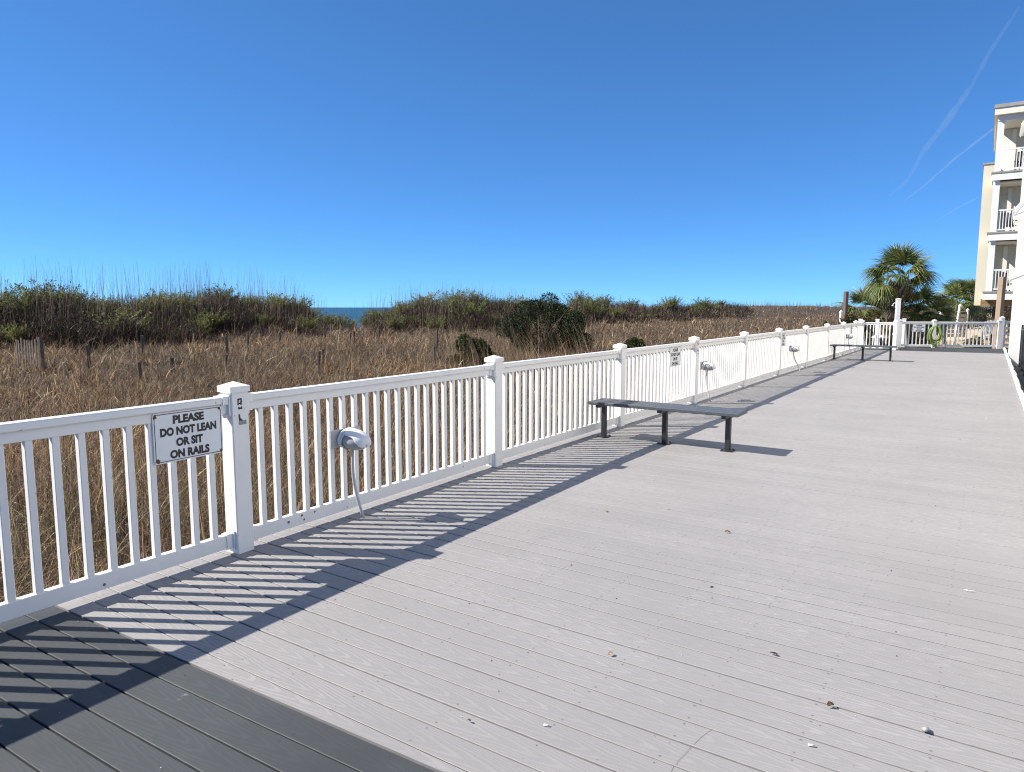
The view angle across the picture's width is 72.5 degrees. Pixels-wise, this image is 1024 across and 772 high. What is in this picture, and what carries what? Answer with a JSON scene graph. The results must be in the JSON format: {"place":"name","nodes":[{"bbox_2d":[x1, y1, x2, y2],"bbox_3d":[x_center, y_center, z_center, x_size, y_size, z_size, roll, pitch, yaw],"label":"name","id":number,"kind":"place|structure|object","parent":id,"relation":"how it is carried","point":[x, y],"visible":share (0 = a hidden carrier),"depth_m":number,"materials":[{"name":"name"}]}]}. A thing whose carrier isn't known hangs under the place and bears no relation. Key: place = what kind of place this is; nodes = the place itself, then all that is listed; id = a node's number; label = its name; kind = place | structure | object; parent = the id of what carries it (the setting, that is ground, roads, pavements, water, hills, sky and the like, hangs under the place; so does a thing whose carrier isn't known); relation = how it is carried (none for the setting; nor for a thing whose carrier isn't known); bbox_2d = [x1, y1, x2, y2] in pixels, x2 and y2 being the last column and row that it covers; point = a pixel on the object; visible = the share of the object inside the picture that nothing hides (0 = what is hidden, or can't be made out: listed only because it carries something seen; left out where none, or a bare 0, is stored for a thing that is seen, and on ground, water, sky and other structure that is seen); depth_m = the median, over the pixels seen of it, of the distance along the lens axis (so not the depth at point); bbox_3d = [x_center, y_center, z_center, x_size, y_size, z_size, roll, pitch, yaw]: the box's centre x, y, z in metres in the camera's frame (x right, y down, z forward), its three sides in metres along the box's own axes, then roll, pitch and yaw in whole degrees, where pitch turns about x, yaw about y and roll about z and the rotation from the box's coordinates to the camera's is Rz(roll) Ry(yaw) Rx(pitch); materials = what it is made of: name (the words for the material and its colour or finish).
{"place":"outdoors","nodes":[
{"label":"outdoors","id":0,"kind":"place"},
{"bbox_2d":[0,302,1009,602],"bbox_3d":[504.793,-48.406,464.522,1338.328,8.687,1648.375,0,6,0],"label":"ground","id":1,"kind":"structure","parent":0,"point":[764,309],"depth_m":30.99,"materials":[{"name":"plant"}]},
{"bbox_2d":[0,324,16,346],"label":"dune shrub","id":2,"kind":"object","parent":1,"relation":"on","point":[4,336],"visible":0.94,"depth_m":24.08,"materials":[{"name":"green plant"}]},
{"bbox_2d":[1,321,39,345],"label":"dune shrub","id":3,"kind":"object","parent":1,"relation":"on","point":[19,333],"visible":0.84,"depth_m":24.66,"materials":[{"name":"green plant"}]},
{"bbox_2d":[2,290,39,318],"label":"dune shrub","id":4,"kind":"object","parent":1,"relation":"on","point":[21,298],"visible":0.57,"depth_m":26.96,"materials":[{"name":"green plant"}]},
{"bbox_2d":[15,337,44,371],"bbox_3d":[-13.723,-0.811,19.808,1.300,1.180,0.100,3,7,25],"label":"sand fence","id":5,"kind":"object","parent":1,"relation":"on","point":[40,343],"visible":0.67,"depth_m":19.73,"materials":[{"name":"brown wood"}]},
{"bbox_2d":[2,279,72,309],"bbox_3d":[-19.323,-3.451,28.406,2.784,1.925,3.134,-4,7,-29],"label":"dune shrub","id":6,"kind":"object","parent":1,"relation":"on","point":[45,290],"visible":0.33,"depth_m":27.94,"materials":[{"name":"green plant"}]},
{"bbox_2d":[37,284,94,301],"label":"dune shrub","id":7,"kind":"object","parent":1,"relation":"on","point":[71,291],"visible":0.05,"depth_m":29.83,"materials":[{"name":"green plant"}]},
{"bbox_2d":[55,286,95,312],"bbox_3d":[-18.219,-3.356,29.031,1.683,1.606,1.512,-3,7,-27],"label":"dune shrub","id":8,"kind":"object","parent":1,"relation":"on","point":[77,299],"visible":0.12,"depth_m":28.93,"materials":[{"name":"green plant"}]},
{"bbox_2d":[86,344,91,372],"bbox_3d":[-11.668,-0.701,19.243,0.067,0.908,0.084,1,9,2],"label":"wooden stake","id":9,"kind":"object","parent":1,"relation":"on","point":[88,351],"visible":0.66,"depth_m":19.21,"materials":[{"name":"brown wood"}]},
{"bbox_2d":[67,299,120,318],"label":"dune shrub","id":10,"kind":"object","parent":1,"relation":"on","point":[93,307],"visible":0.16,"depth_m":28.63,"materials":[{"name":"green plant"}]},
{"bbox_2d":[92,295,119,309],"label":"dune shrub","id":11,"kind":"object","parent":1,"relation":"on","point":[100,300],"visible":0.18,"depth_m":30.23,"materials":[{"name":"green plant"}]},
{"bbox_2d":[73,305,153,336],"bbox_3d":[-15.210,-2.414,27.187,2.731,1.477,2.704,2,7,20],"label":"dune shrub","id":12,"kind":"object","parent":1,"relation":"on","point":[126,316],"visible":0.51,"depth_m":26.97,"materials":[{"name":"green plant"}]},
{"bbox_2d":[120,294,170,314],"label":"dune shrub","id":13,"kind":"object","parent":1,"relation":"on","point":[142,303],"visible":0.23,"depth_m":31.54,"materials":[{"name":"green plant"}]},
{"bbox_2d":[140,296,169,313],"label":"dune shrub","id":14,"kind":"object","parent":1,"relation":"on","point":[159,305],"visible":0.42,"depth_m":31.59,"materials":[{"name":"green plant"}]},
{"bbox_2d":[141,288,178,301],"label":"dune shrub","id":15,"kind":"object","parent":1,"relation":"on","point":[158,294],"visible":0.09,"depth_m":32.99,"materials":[{"name":"green plant"}]},
{"bbox_2d":[151,291,196,314],"bbox_3d":[-15.863,-3.731,32.525,2.266,1.448,2.618,-4,7,-30],"label":"dune shrub","id":16,"kind":"object","parent":1,"relation":"on","point":[174,299],"visible":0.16,"depth_m":32.29,"materials":[{"name":"green plant"}]},
{"bbox_2d":[158,292,213,313],"bbox_3d":[-15.212,-3.717,32.456,2.370,1.469,2.346,-1,7,-9],"label":"dune shrub","id":17,"kind":"object","parent":1,"relation":"on","point":[186,300],"visible":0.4,"depth_m":32.18,"materials":[{"name":"green plant"}]},
{"bbox_2d":[183,315,215,334],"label":"dune shrub","id":18,"kind":"object","parent":1,"relation":"on","point":[202,324],"visible":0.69,"depth_m":29.93,"materials":[{"name":"green plant"}]},
{"bbox_2d":[192,308,234,331],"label":"dune shrub","id":19,"kind":"object","parent":1,"relation":"on","point":[216,321],"visible":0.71,"depth_m":30.91,"materials":[{"name":"green plant"}]},
{"bbox_2d":[202,282,243,304],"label":"dune shrub","id":20,"kind":"object","parent":1,"relation":"on","point":[229,291],"visible":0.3,"depth_m":34.87,"materials":[{"name":"green plant"}]},
{"bbox_2d":[242,293,267,309],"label":"dune shrub","id":21,"kind":"object","parent":1,"relation":"on","point":[251,300],"visible":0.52,"depth_m":35.73,"materials":[{"name":"green plant"}]},
{"bbox_2d":[254,312,273,328],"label":"dune shrub","id":22,"kind":"object","parent":1,"relation":"on","point":[263,320],"visible":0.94,"depth_m":33.20,"materials":[{"name":"green plant"}]},
{"bbox_2d":[260,290,293,310],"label":"dune shrub","id":23,"kind":"object","parent":1,"relation":"on","point":[275,298],"visible":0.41,"depth_m":37.56,"materials":[{"name":"green plant"}]},
{"bbox_2d":[284,295,313,313],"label":"dune shrub","id":24,"kind":"object","parent":1,"relation":"on","point":[299,303],"visible":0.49,"depth_m":38.44,"materials":[{"name":"green plant"}]},
{"bbox_2d":[292,316,324,332],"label":"dune shrub","id":25,"kind":"object","parent":1,"relation":"on","point":[304,323],"visible":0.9,"depth_m":34.93,"materials":[{"name":"green plant"}]},
{"bbox_2d":[316,313,333,325],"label":"dune shrub","id":26,"kind":"object","parent":1,"relation":"on","point":[324,322],"visible":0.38,"depth_m":42.24,"materials":[{"name":"green plant"}]},
{"bbox_2d":[321,311,350,329],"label":"dune shrub","id":27,"kind":"object","parent":1,"relation":"on","point":[334,322],"visible":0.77,"depth_m":40.81,"materials":[{"name":"green plant"}]},
{"bbox_2d":[362,308,384,323],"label":"dune shrub","id":28,"kind":"object","parent":1,"relation":"on","point":[366,315],"visible":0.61,"depth_m":42.84,"materials":[{"name":"green plant"}]},
{"bbox_2d":[0,283,754,349],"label":"ridge brush","id":29,"kind":"object","parent":1,"relation":"on","point":[176,325],"visible":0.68,"depth_m":31.27,"materials":[{"name":"plant"}]},
{"bbox_2d":[362,308,400,321],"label":"dune shrub","id":30,"kind":"object","parent":1,"relation":"on","point":[383,314],"visible":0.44,"depth_m":42.74,"materials":[{"name":"green plant"}]},
{"bbox_2d":[376,314,404,330],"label":"dune shrub","id":31,"kind":"object","parent":1,"relation":"on","point":[395,322],"visible":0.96,"depth_m":39.51,"materials":[{"name":"green plant"}]},
{"bbox_2d":[389,299,416,314],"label":"dune shrub","id":32,"kind":"object","parent":1,"relation":"on","point":[403,305],"visible":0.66,"depth_m":46.35,"materials":[{"name":"green plant"}]},
{"bbox_2d":[0,256,842,345],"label":"sea oats","id":33,"kind":"object","parent":1,"relation":"on","point":[250,294],"visible":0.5,"depth_m":33.15,"materials":[{"name":"green plant"}]},
{"bbox_2d":[408,296,435,310],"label":"dune shrub","id":34,"kind":"object","parent":1,"relation":"on","point":[421,302],"visible":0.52,"depth_m":47.85,"materials":[{"name":"green plant"}]},
{"bbox_2d":[406,290,450,306],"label":"dune shrub","id":35,"kind":"object","parent":1,"relation":"on","point":[431,295],"visible":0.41,"depth_m":48.45,"materials":[{"name":"green plant"}]},
{"bbox_2d":[422,315,449,331],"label":"dune shrub","id":36,"kind":"object","parent":1,"relation":"on","point":[434,323],"visible":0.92,"depth_m":42.02,"materials":[{"name":"green plant"}]},
{"bbox_2d":[434,296,460,316],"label":"dune shrub","id":37,"kind":"object","parent":1,"relation":"on","point":[449,304],"visible":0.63,"depth_m":46.78,"materials":[{"name":"green plant"}]},
{"bbox_2d":[438,288,473,302],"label":"dune shrub","id":38,"kind":"object","parent":1,"relation":"on","point":[459,293],"visible":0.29,"depth_m":52.28,"materials":[{"name":"green plant"}]},
{"bbox_2d":[449,297,487,319],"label":"dune shrub","id":39,"kind":"object","parent":1,"relation":"on","point":[470,306],"visible":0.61,"depth_m":46.24,"materials":[{"name":"green plant"}]},
{"bbox_2d":[446,333,496,366],"bbox_3d":[-1.404,-1.156,25.541,2.041,1.662,1.454,0,6,0],"label":"evergreen bush","id":40,"kind":"object","parent":1,"relation":"on","point":[476,342],"visible":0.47,"depth_m":25.31,"materials":[{"name":"green plant"}]},
{"bbox_2d":[462,288,486,302],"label":"dune shrub","id":41,"kind":"object","parent":1,"relation":"on","point":[480,295],"visible":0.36,"depth_m":53.04,"materials":[{"name":"green plant"}]},
{"bbox_2d":[499,295,538,306],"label":"dune shrub","id":42,"kind":"object","parent":1,"relation":"on","point":[519,300],"visible":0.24,"depth_m":56.23,"materials":[{"name":"green plant"}]},
{"bbox_2d":[495,291,594,354],"bbox_3d":[1.544,-2.864,32.903,4.731,3.269,3.378,0,6,0],"label":"evergreen bush","id":43,"kind":"object","parent":1,"relation":"on","point":[559,316],"visible":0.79,"depth_m":32.49,"materials":[{"name":"green plant"}]},
{"bbox_2d":[559,290,588,306],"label":"dune shrub","id":44,"kind":"object","parent":1,"relation":"on","point":[580,296],"visible":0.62,"depth_m":66.97,"materials":[{"name":"green plant"}]},
{"bbox_2d":[575,297,600,316],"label":"dune shrub","id":45,"kind":"object","parent":1,"relation":"on","point":[587,307],"visible":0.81,"depth_m":62.20,"materials":[{"name":"green plant"}]},
{"bbox_2d":[577,295,607,307],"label":"dune shrub","id":46,"kind":"object","parent":1,"relation":"on","point":[595,300],"visible":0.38,"depth_m":65.79,"materials":[{"name":"green plant"}]},
{"bbox_2d":[598,294,616,306],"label":"dune shrub","id":47,"kind":"object","parent":1,"relation":"on","point":[607,295],"visible":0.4,"depth_m":71.17,"materials":[{"name":"green plant"}]},
{"bbox_2d":[607,306,628,318],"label":"dune shrub","id":48,"kind":"object","parent":1,"relation":"on","point":[615,312],"visible":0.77,"depth_m":64.48,"materials":[{"name":"green plant"}]},
{"bbox_2d":[622,298,639,308],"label":"dune shrub","id":49,"kind":"object","parent":1,"relation":"on","point":[636,305],"visible":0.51,"depth_m":73.88,"materials":[{"name":"green plant"}]},
{"bbox_2d":[624,336,650,368],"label":"evergreen bush","id":50,"kind":"object","parent":1,"relation":"on","point":[634,342],"visible":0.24,"depth_m":25.70,"materials":[{"name":"green plant"}]},
{"bbox_2d":[655,295,678,309],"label":"dune shrub","id":51,"kind":"object","parent":1,"relation":"on","point":[667,305],"visible":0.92,"depth_m":82.28,"materials":[{"name":"green plant"}]},
{"bbox_2d":[664,295,683,309],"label":"dune shrub","id":52,"kind":"object","parent":1,"relation":"on","point":[675,300],"visible":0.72,"depth_m":83.07,"materials":[{"name":"green plant"}]},
{"bbox_2d":[693,297,716,308],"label":"dune shrub","id":53,"kind":"object","parent":1,"relation":"on","point":[701,303],"visible":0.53,"depth_m":91.95,"materials":[{"name":"green plant"}]},
{"bbox_2d":[842,291,848,320],"bbox_3d":[14.723,-2.719,30.890,0.150,2.923,0.150,-2,7,-20],"label":"timber post","id":54,"kind":"object","parent":1,"relation":"on","point":[845,301],"visible":0.51,"depth_m":30.74,"materials":[{"name":"wood"}]},
{"bbox_2d":[830,281,886,344],"bbox_3d":[17.398,-3.433,34.563,3.430,3.530,3.331,0,6,4],"label":"fan palm","id":55,"kind":"object","parent":1,"relation":"on","point":[856,295],"visible":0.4,"depth_m":34.26,"materials":[{"name":"plant"}]},
{"bbox_2d":[830,310,891,345],"bbox_3d":[15.372,-2.182,30.977,3.029,2.376,2.218,3,7,23],"label":"leafy hedge","id":56,"kind":"object","parent":1,"relation":"on","point":[848,319],"visible":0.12,"depth_m":30.30,"materials":[{"name":"green plant"}]},
{"bbox_2d":[855,238,946,344],"bbox_3d":[18.131,-4.183,32.713,4.020,5.500,3.776,0,6,0],"label":"palm tree","id":57,"kind":"object","parent":1,"relation":"on","point":[890,293],"visible":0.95,"depth_m":32.44,"materials":[{"name":"plant"}]},
{"bbox_2d":[901,280,956,343],"bbox_3d":[19.691,-3.427,33.998,3.722,3.646,3.364,-4,7,-29],"label":"fan palm","id":58,"kind":"object","parent":1,"relation":"on","point":[928,298],"visible":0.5,"depth_m":33.23,"materials":[{"name":"plant"}]},
{"bbox_2d":[903,292,963,343],"bbox_3d":[20.326,-3.066,33.874,2.756,2.956,2.620,4,7,30],"label":"fan palm","id":59,"kind":"object","parent":1,"relation":"on","point":[950,318],"visible":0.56,"depth_m":33.41,"materials":[{"name":"plant"}]},
{"bbox_2d":[952,304,961,344],"bbox_3d":[22.899,-2.974,35.946,0.124,2.517,0.124,5,4,-21],"label":"path post","id":60,"kind":"object","parent":1,"relation":"on","point":[959,308],"visible":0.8,"depth_m":35.89,"materials":[{"name":"white paint"}]},
{"bbox_2d":[933,277,985,325],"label":"fan palm","id":61,"kind":"object","parent":1,"relation":"on","point":[959,289],"visible":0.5,"depth_m":50.07,"materials":[{"name":"plant"}]},
{"bbox_2d":[938,277,991,326],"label":"fan palm","id":62,"kind":"object","parent":1,"relation":"on","point":[952,299],"visible":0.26,"depth_m":50.79,"materials":[{"name":"plant"}]},
{"bbox_2d":[935,339,1008,352],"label":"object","id":63,"kind":"object","parent":1,"relation":"on","point":[983,339],"visible":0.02,"depth_m":36.57,"materials":[{"name":"beige plant"}]},
{"bbox_2d":[938,311,967,337],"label":"wooden stairs","id":64,"kind":"structure","parent":63,"relation":"on","point":[962,319],"depth_m":37.70,"materials":[{"name":"wood"}]},
{"bbox_2d":[963,335,988,347],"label":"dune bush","id":65,"kind":"object","parent":1,"relation":"on","point":[971,340],"visible":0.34,"depth_m":31.31,"materials":[{"name":"green plant"}]},
{"bbox_2d":[965,306,1008,328],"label":"picket fence","id":66,"kind":"object","parent":1,"relation":"on","point":[981,318],"visible":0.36,"depth_m":41.68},
{"bbox_2d":[982,320,993,338],"bbox_3d":[23.237,-2.711,33.844,0.740,0.948,0.868,5,8,40],"label":"slatted chair","id":67,"kind":"object","parent":1,"relation":"on","point":[991,330],"visible":0.45,"depth_m":33.72,"materials":[{"name":"white paint"}]},
{"bbox_2d":[972,295,1008,325],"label":"fan palm","id":68,"kind":"object","parent":1,"relation":"on","point":[984,316],"visible":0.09,"depth_m":53.70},
{"bbox_2d":[974,101,1023,347],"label":"balcony building","id":69,"kind":"structure","parent":1,"relation":"on","point":[1002,185],"depth_m":33.93,"materials":[{"name":"beige paint"}]},
{"bbox_2d":[994,272,1011,290],"bbox_3d":[23.975,-5.082,33.986,0.868,0.948,0.740,-5,8,-36],"label":"balcony chair","id":70,"kind":"object","parent":69,"relation":"on","point":[1002,276],"visible":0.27,"depth_m":33.80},
{"bbox_2d":[998,212,1018,231],"bbox_3d":[23.975,-7.865,33.673,0.868,0.948,0.740,-5,8,-36],"label":"balcony chair","id":71,"kind":"object","parent":69,"relation":"attached to","point":[1007,218],"visible":0.56,"depth_m":33.49,"materials":[{"name":"white"}]},
{"bbox_2d":[1014,151,1023,169],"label":"balcony chair","id":72,"kind":"object","parent":69,"relation":"attached to","point":[1021,154],"visible":0.47,"depth_m":33.03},
{"bbox_2d":[992,277,1006,348],"bbox_3d":[20.846,-2.905,29.878,0.210,3.522,0.210,-1,6,-20],"label":"timber post","id":73,"kind":"object","parent":1,"relation":"on","point":[1000,300],"visible":0.66,"depth_m":29.74,"materials":[{"name":"wood"}]},
{"bbox_2d":[999,316,1010,348],"bbox_3d":[19.819,-1.951,27.849,0.690,1.680,0.140,1,7,12],"label":"railing post","id":74,"kind":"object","parent":1,"relation":"on","point":[1003,332],"depth_m":27.82,"materials":[{"name":"white paint"}]},
{"bbox_2d":[1008,121,1023,365],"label":"white building","id":75,"kind":"structure","parent":1,"relation":"on","point":[1017,317],"depth_m":22.80,"materials":[{"name":"paint"}]},
{"bbox_2d":[1013,366,1023,391],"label":"pool walkway","id":76,"kind":"structure","parent":1,"relation":"on","point":[1020,376],"depth_m":19.61,"materials":[{"name":"tile"}]},
{"bbox_2d":[1018,325,1023,375],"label":"pool fence","id":77,"kind":"object","parent":76,"relation":"on","point":[1021,359],"visible":1,"depth_m":21.77,"materials":[{"name":"metal"}]},
{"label":"deck frame","id":78,"kind":"structure","parent":1,"relation":"on","visible":0},
{"bbox_2d":[0,606,434,771],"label":"deck dark end","id":79,"kind":"object","parent":78,"relation":"on","point":[114,715],"depth_m":2.77,"materials":[{"name":"wood"}]},
{"bbox_2d":[55,597,466,771],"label":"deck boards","id":80,"kind":"object","parent":78,"relation":"on","point":[107,618],"visible":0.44,"depth_m":3.07,"materials":[{"name":"wood"}]},
{"bbox_2d":[82,349,1023,771],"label":"deck","id":81,"kind":"structure","parent":78,"relation":"on","point":[508,605],"depth_m":3.96,"materials":[{"name":"wood"}]},
{"bbox_2d":[0,320,864,622],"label":"deck railing","id":82,"kind":"object","parent":81,"relation":"on","point":[742,358],"visible":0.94,"depth_m":5.35,"materials":[{"name":"white plastic"}]},
{"bbox_2d":[152,405,222,464],"bbox_3d":[-1.983,0.295,4.289,0.004,0.305,0.457,4,8,32],"label":"warning sign","id":83,"kind":"object","parent":82,"relation":"attached to","point":[186,434],"visible":1,"depth_m":4.28,"materials":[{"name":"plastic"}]},
{"bbox_2d":[329,426,370,517],"bbox_3d":[-1.202,0.674,5.363,0.223,0.707,0.310,4,8,33],"label":"bulkhead lamp","id":84,"kind":"object","parent":82,"relation":"attached to","point":[352,439],"visible":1,"depth_m":5.30,"materials":[{"name":"paint"}]},
{"bbox_2d":[669,346,680,366],"bbox_3d":[2.589,-0.468,11.062,0.007,0.305,0.457,5,8,35],"label":"warning sign","id":85,"kind":"object","parent":82,"relation":"attached to","point":[675,356],"visible":1,"depth_m":11.05,"materials":[{"name":"white"}]},
{"bbox_2d":[700,361,715,401],"bbox_3d":[3.409,-0.085,12.121,0.223,0.702,0.310,4,8,34],"label":"bulkhead lamp","id":86,"kind":"object","parent":82,"relation":"attached to","point":[707,366],"visible":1,"depth_m":12.05,"materials":[{"name":"paint"}]},
{"bbox_2d":[789,345,800,371],"bbox_3d":[7.097,-0.680,17.496,0.262,0.684,0.315,4,8,35],"label":"bulkhead lamp","id":87,"kind":"object","parent":82,"relation":"attached to","point":[793,348],"visible":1,"depth_m":17.44,"materials":[{"name":"paint"}]},
{"bbox_2d":[28,351,1022,767],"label":"deck grit","id":88,"kind":"object","parent":81,"relation":"on","point":[658,529],"visible":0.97,"depth_m":5.05,"materials":[{"name":"sand"}]},
{"bbox_2d":[588,398,747,451],"bbox_3d":[1.818,0.459,8.320,1.836,0.462,0.401,4,8,34],"label":"backless bench","id":89,"kind":"object","parent":81,"relation":"on","point":[726,414],"visible":1,"depth_m":8.23,"materials":[{"name":"grey plastic"}]},
{"bbox_2d":[830,344,896,360],"bbox_3d":[10.788,-1.023,21.467,1.836,0.462,0.401,4,8,33],"label":"backless bench","id":90,"kind":"object","parent":81,"relation":"on","point":[862,347],"visible":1,"depth_m":21.33,"materials":[{"name":"black metal"}]},
{"bbox_2d":[1003,347,1023,410],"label":"kerb","id":91,"kind":"structure","parent":81,"relation":"on","point":[1020,392],"depth_m":15.31,"materials":[{"name":"white paint"}]},
{"bbox_2d":[864,346,1003,353],"bbox_3d":[16.324,-1.436,27.314,4.839,0.026,3.583,4,8,33],"label":"deck border","id":92,"kind":"object","parent":78,"relation":"on","point":[953,349],"visible":0.56,"depth_m":26.98,"materials":[{"name":"wood"}]},
{"bbox_2d":[874,319,880,344],"bbox_3d":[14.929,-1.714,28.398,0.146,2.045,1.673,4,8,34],"label":"railing post","id":93,"kind":"object","parent":92,"relation":"on","point":[878,320],"visible":0.35,"depth_m":27.67,"materials":[{"name":"white paint"}]},
{"bbox_2d":[864,320,897,349],"bbox_3d":[14.172,-1.971,26.861,1.140,1.141,0.146,4,7,30],"label":"railing panel","id":94,"kind":"object","parent":92,"relation":"on","point":[894,323],"visible":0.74,"depth_m":26.78,"materials":[{"name":"white plastic"}]},
{"bbox_2d":[892,298,900,348],"bbox_3d":[14.906,-2.127,27.199,0.316,2.575,0.164,1,7,12],"label":"shower post","id":95,"kind":"object","parent":92,"relation":"on","point":[897,308],"visible":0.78,"depth_m":27.05,"materials":[{"name":"white paint"}]},
{"bbox_2d":[901,318,907,346],"bbox_3d":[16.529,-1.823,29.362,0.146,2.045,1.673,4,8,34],"label":"railing post","id":96,"kind":"object","parent":92,"relation":"on","point":[903,332],"visible":0.35,"depth_m":28.66,"materials":[{"name":"white paint"}]},
{"bbox_2d":[898,319,1002,348],"bbox_3d":[17.490,-2.095,27.954,3.755,1.141,0.152,1,7,11],"label":"railing","id":97,"kind":"object","parent":92,"relation":"on","point":[934,322],"visible":0.98,"depth_m":27.89,"materials":[{"name":"white plastic"}]},
{"bbox_2d":[913,324,925,331],"bbox_3d":[16.394,-2.331,28.096,0.457,0.305,0.007,1,7,11],"label":"warning sign","id":98,"kind":"object","parent":97,"relation":"attached to","point":[918,327],"visible":1,"depth_m":28.09,"materials":[{"name":"white"}]},
{"bbox_2d":[927,326,946,346],"bbox_3d":[17.002,-1.983,27.897,0.743,0.856,0.114,1,7,11],"label":"garden hose","id":99,"kind":"object","parent":97,"relation":"hanging from","point":[938,339],"visible":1,"depth_m":27.90,"materials":[{"name":"rubber"}]},
{"bbox_2d":[423,314,595,381],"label":"tall grass","id":100,"kind":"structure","parent":0,"point":[493,346],"depth_m":24.27,"materials":[{"name":"plant"}]},
{"bbox_2d":[0,0,1023,306],"label":"sky","id":101,"kind":"structure","parent":0,"point":[734,151],"materials":[{"name":"blue"}]},
{"bbox_2d":[310,307,840,328],"bbox_3d":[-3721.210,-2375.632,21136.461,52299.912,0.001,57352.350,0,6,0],"label":"sea","id":102,"kind":"structure","parent":0,"point":[351,311],"depth_m":1480.30,"materials":[{"name":"liquid"}]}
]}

